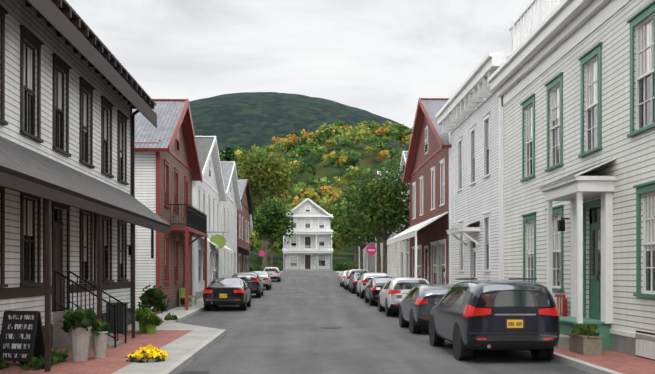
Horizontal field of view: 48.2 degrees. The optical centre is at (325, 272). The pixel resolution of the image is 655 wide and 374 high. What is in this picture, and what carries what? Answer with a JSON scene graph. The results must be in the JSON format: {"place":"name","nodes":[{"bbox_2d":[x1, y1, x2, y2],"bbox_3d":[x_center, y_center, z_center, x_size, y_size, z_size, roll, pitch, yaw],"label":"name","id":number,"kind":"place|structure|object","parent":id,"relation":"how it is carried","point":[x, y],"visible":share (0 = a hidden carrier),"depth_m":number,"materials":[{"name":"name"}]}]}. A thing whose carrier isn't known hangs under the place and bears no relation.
{"place":"outdoors","nodes":[
{"label":"outdoors","id":0,"kind":"place"},
{"bbox_2d":[189,92,408,270],"bbox_3d":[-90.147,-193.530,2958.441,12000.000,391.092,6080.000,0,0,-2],"label":"hill","id":1,"kind":"structure","parent":0,"point":[247,120],"depth_m":1214.12,"materials":[{"name":"green plant"}]},
{"bbox_2d":[219,120,412,253],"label":"autumn trees","id":2,"kind":"object","parent":1,"relation":"on","point":[328,135],"visible":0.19,"depth_m":402.98,"materials":[{"name":"green plant"}]},
{"bbox_2d":[66,0,559,128],"label":"sky","id":3,"kind":"structure","parent":0,"point":[378,57],"materials":[{"name":"white"}]},
{"bbox_2d":[0,271,654,373],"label":"pavements","id":4,"kind":"structure","parent":0,"point":[184,345],"depth_m":14.89,"materials":[{"name":"concrete"}]},
{"bbox_2d":[0,311,44,362],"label":"chalkboard sign","id":5,"kind":"object","parent":4,"relation":"on","point":[22,337],"visible":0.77,"depth_m":13.45,"materials":[{"name":"black wood"}]},
{"bbox_2d":[0,307,110,369],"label":"planter plants","id":6,"kind":"object","parent":4,"relation":"on","point":[77,318],"visible":0.92,"depth_m":14.02,"materials":[{"name":"green plant"}]},
{"bbox_2d":[0,0,170,371],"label":"house","id":7,"kind":"structure","parent":4,"relation":"on","point":[73,210],"depth_m":16.62,"materials":[{"name":"white wood"}]},
{"bbox_2d":[68,326,107,361],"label":"planters","id":8,"kind":"object","parent":4,"relation":"on","point":[79,338],"visible":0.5,"depth_m":14.12,"materials":[{"name":"concrete"}]},
{"bbox_2d":[107,302,128,333],"bbox_3d":[-5.867,1.289,20.643,0.500,0.860,0.560,0,0,-2],"label":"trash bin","id":9,"kind":"object","parent":4,"relation":"on","point":[121,317],"visible":0.65,"depth_m":20.40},
{"bbox_2d":[125,344,167,362],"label":"yellow flowers","id":10,"kind":"object","parent":4,"relation":"on","point":[149,353],"visible":1,"depth_m":14.02,"materials":[{"name":"yellow plant"}]},
{"bbox_2d":[131,307,163,333],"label":"potted greens","id":11,"kind":"object","parent":4,"relation":"on","point":[147,320],"visible":0.98,"depth_m":20.56,"materials":[{"name":"green plant"}]},
{"bbox_2d":[137,284,177,321],"bbox_3d":[-5.750,1.111,25.478,1.574,1.422,1.082,0,0,-33],"label":"shrub","id":12,"kind":"object","parent":4,"relation":"on","point":[148,296],"visible":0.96,"depth_m":25.18,"materials":[{"name":"green plant"}]},
{"bbox_2d":[132,98,207,313],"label":"house","id":13,"kind":"structure","parent":4,"relation":"on","point":[168,171],"depth_m":30.85,"materials":[{"name":"brown wood"}]},
{"bbox_2d":[179,287,195,306],"bbox_3d":[-6.383,1.137,33.883,0.480,0.850,1.900,0,0,-2],"label":"green bench","id":14,"kind":"object","parent":4,"relation":"on","point":[181,292],"visible":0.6,"depth_m":33.28,"materials":[{"name":"green"}]},
{"bbox_2d":[191,136,233,299],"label":"house","id":15,"kind":"structure","parent":4,"relation":"on","point":[208,194],"depth_m":43.48,"materials":[{"name":"white wood"}]},
{"bbox_2d":[220,161,241,277],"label":"house","id":16,"kind":"structure","parent":4,"relation":"on","point":[230,205],"depth_m":56.48,"materials":[{"name":"white wood"}]},
{"bbox_2d":[237,178,264,272],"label":"house","id":17,"kind":"structure","parent":4,"relation":"on","point":[243,239],"depth_m":69.74,"materials":[{"name":"red wood"}]},
{"bbox_2d":[250,215,252,229],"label":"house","id":18,"kind":"structure","parent":4,"relation":"on","point":[251,226],"depth_m":90.60,"materials":[{"name":"white wood"}]},
{"bbox_2d":[250,262,358,270],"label":"junction shrubs","id":19,"kind":"object","parent":4,"relation":"on","point":[340,266],"visible":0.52,"depth_m":127.64,"materials":[{"name":"green plant"}]},
{"bbox_2d":[282,198,333,270],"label":"house","id":20,"kind":"structure","parent":4,"relation":"on","point":[307,247],"depth_m":128.74,"materials":[{"name":"white wood"}]},
{"bbox_2d":[359,237,374,271],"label":"house","id":21,"kind":"structure","parent":4,"relation":"on","point":[366,261],"depth_m":84.03,"materials":[{"name":"white wood"}]},
{"bbox_2d":[366,245,375,271],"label":"stop sign","id":22,"kind":"object","parent":4,"relation":"on","point":[371,250],"visible":1,"depth_m":59.91,"materials":[{"name":"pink metal"}]},
{"bbox_2d":[375,171,398,277],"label":"house","id":23,"kind":"structure","parent":4,"relation":"on","point":[391,260],"depth_m":66.04,"materials":[{"name":"white wood"}]},
{"bbox_2d":[397,151,409,276],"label":"house","id":24,"kind":"structure","parent":4,"relation":"on","point":[401,243],"depth_m":56.75,"materials":[{"name":"white wood"}]},
{"bbox_2d":[387,98,473,283],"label":"house","id":25,"kind":"structure","parent":4,"relation":"on","point":[426,173],"depth_m":39.48,"materials":[{"name":"red wood"}]},
{"bbox_2d":[435,52,600,316],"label":"house","id":26,"kind":"structure","parent":4,"relation":"on","point":[468,115],"depth_m":28.42,"materials":[{"name":"white wood"}]},
{"bbox_2d":[487,0,654,360],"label":"house","id":27,"kind":"structure","parent":4,"relation":"on","point":[572,83],"depth_m":17.38,"materials":[{"name":"white wood"}]},
{"bbox_2d":[568,333,602,354],"bbox_3d":[5.515,1.517,15.539,0.420,0.405,0.840,0,0,-2],"label":"planter box","id":28,"kind":"object","parent":4,"relation":"on","point":[583,344],"visible":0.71,"depth_m":15.14,"materials":[{"name":"beige concrete"}]},
{"bbox_3d":[5.911,1.539,19.903,0.340,0.360,0.340,0,0,-2],"label":"pot","id":29,"kind":"object","parent":4,"relation":"on","visible":0},
{"bbox_2d":[570,324,599,338],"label":"planter box plants","id":30,"kind":"object","parent":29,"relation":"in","point":[585,329],"visible":0.54,"depth_m":15.34,"materials":[{"name":"green plant"}]},
{"bbox_2d":[178,271,589,373],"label":"road surface","id":31,"kind":"object","parent":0,"point":[275,329],"visible":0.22,"depth_m":19.23,"materials":[{"name":"grey asphalt"}]},
{"bbox_2d":[203,278,249,304],"bbox_3d":[-4.506,0.868,34.016,1.845,1.236,4.650,0,0,-2],"label":"car","id":32,"kind":"object","parent":31,"relation":"on","point":[235,288],"visible":0.92,"depth_m":31.74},
{"bbox_2d":[203,285,253,310],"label":"car parts","id":33,"kind":"object","parent":31,"relation":"on","point":[245,305],"visible":0.62,"depth_m":32.41,"materials":[{"name":"black rubber"}]},
{"bbox_2d":[231,272,262,293],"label":"car","id":34,"kind":"object","parent":31,"relation":"on","point":[254,279],"visible":0.46,"depth_m":42.75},
{"bbox_2d":[245,279,265,297],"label":"car parts","id":35,"kind":"object","parent":31,"relation":"on","point":[260,294],"visible":0.4,"depth_m":43.32,"materials":[{"name":"black rubber"}]},
{"bbox_2d":[180,327,341,373],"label":"road drains","id":36,"kind":"object","parent":31,"relation":"on","point":[195,372],"visible":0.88,"depth_m":13.57,"materials":[{"name":"metal"}]},
{"bbox_2d":[252,271,270,286],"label":"car","id":37,"kind":"object","parent":31,"relation":"on","point":[263,275],"visible":0.5,"depth_m":55.25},
{"bbox_2d":[265,276,272,289],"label":"car parts","id":38,"kind":"object","parent":31,"relation":"on","point":[269,287],"visible":0.33,"depth_m":55.45,"materials":[{"name":"black rubber"}]},
{"bbox_2d":[264,267,280,278],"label":"car","id":39,"kind":"object","parent":31,"relation":"on","point":[275,271],"visible":0.69,"depth_m":79.69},
{"bbox_2d":[340,270,348,283],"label":"car","id":40,"kind":"object","parent":31,"relation":"on","point":[344,273],"visible":0.29,"depth_m":62.91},
{"bbox_2d":[347,277,355,293],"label":"car parts","id":41,"kind":"object","parent":31,"relation":"on","point":[351,290],"visible":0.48,"depth_m":49.23,"materials":[{"name":"black rubber"}]},
{"bbox_2d":[344,269,368,286],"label":"car","id":42,"kind":"object","parent":31,"relation":"on","point":[351,272],"visible":0.38,"depth_m":55.00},
{"bbox_2d":[354,279,363,298],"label":"car parts","id":43,"kind":"object","parent":31,"relation":"on","point":[360,294],"visible":0.31,"depth_m":42.96,"materials":[{"name":"black rubber"}]},
{"bbox_2d":[349,272,370,289],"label":"car","id":44,"kind":"object","parent":31,"relation":"on","point":[357,275],"visible":0.27,"depth_m":49.23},
{"bbox_2d":[363,283,375,305],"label":"car parts","id":45,"kind":"object","parent":31,"relation":"on","point":[370,301],"visible":0.27,"depth_m":36.21,"materials":[{"name":"black rubber"}]},
{"bbox_2d":[357,272,388,293],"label":"car","id":46,"kind":"object","parent":31,"relation":"on","point":[366,278],"visible":0.33,"depth_m":41.88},
{"bbox_2d":[365,277,396,300],"bbox_3d":[3.062,0.834,37.449,1.845,1.192,4.650,0,0,-2],"label":"car","id":47,"kind":"object","parent":31,"relation":"on","point":[374,283],"visible":0.35,"depth_m":36.01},
{"bbox_2d":[376,287,406,315],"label":"car parts","id":48,"kind":"object","parent":31,"relation":"on","point":[388,311],"visible":0.35,"depth_m":29.61,"materials":[{"name":"black rubber"}]},
{"bbox_2d":[379,277,429,309],"bbox_3d":[3.296,0.876,30.808,1.809,1.333,4.559,0,0,-2],"label":"car","id":49,"kind":"object","parent":31,"relation":"on","point":[392,288],"visible":0.62,"depth_m":28.55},
{"bbox_2d":[396,295,437,333],"bbox_3d":[3.481,1.241,23.129,2.150,1.278,3.823,0,0,-2],"label":"grey hatchback car","id":50,"kind":"object","parent":31,"relation":"on","point":[414,328],"visible":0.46,"depth_m":22.28,"materials":[{"name":"black rubber"}]},
{"bbox_2d":[400,283,454,325],"bbox_3d":[3.473,0.999,23.395,1.835,1.301,4.330,0,0,-2],"label":"car","id":51,"kind":"object","parent":31,"relation":"on","point":[416,297],"visible":0.48,"depth_m":21.44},
{"bbox_2d":[427,278,559,360],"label":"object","id":52,"kind":"object","parent":31,"relation":"on","point":[461,351],"visible":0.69,"depth_m":15.25,"materials":[{"name":"black rubber"}]},
{"bbox_2d":[430,280,559,349],"bbox_3d":[3.690,0.897,16.978,1.939,1.468,4.888,0,0,-2],"label":"car","id":53,"kind":"object","parent":31,"relation":"on","point":[472,306],"visible":0.94,"depth_m":14.55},
{"bbox_2d":[555,294,566,315],"bbox_3d":[5.828,1.144,18.850,0.590,1.150,0.640,0,0,-2],"label":"red chair","id":54,"kind":"object","parent":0,"point":[561,302],"visible":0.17,"depth_m":18.71,"materials":[{"name":"paint"}]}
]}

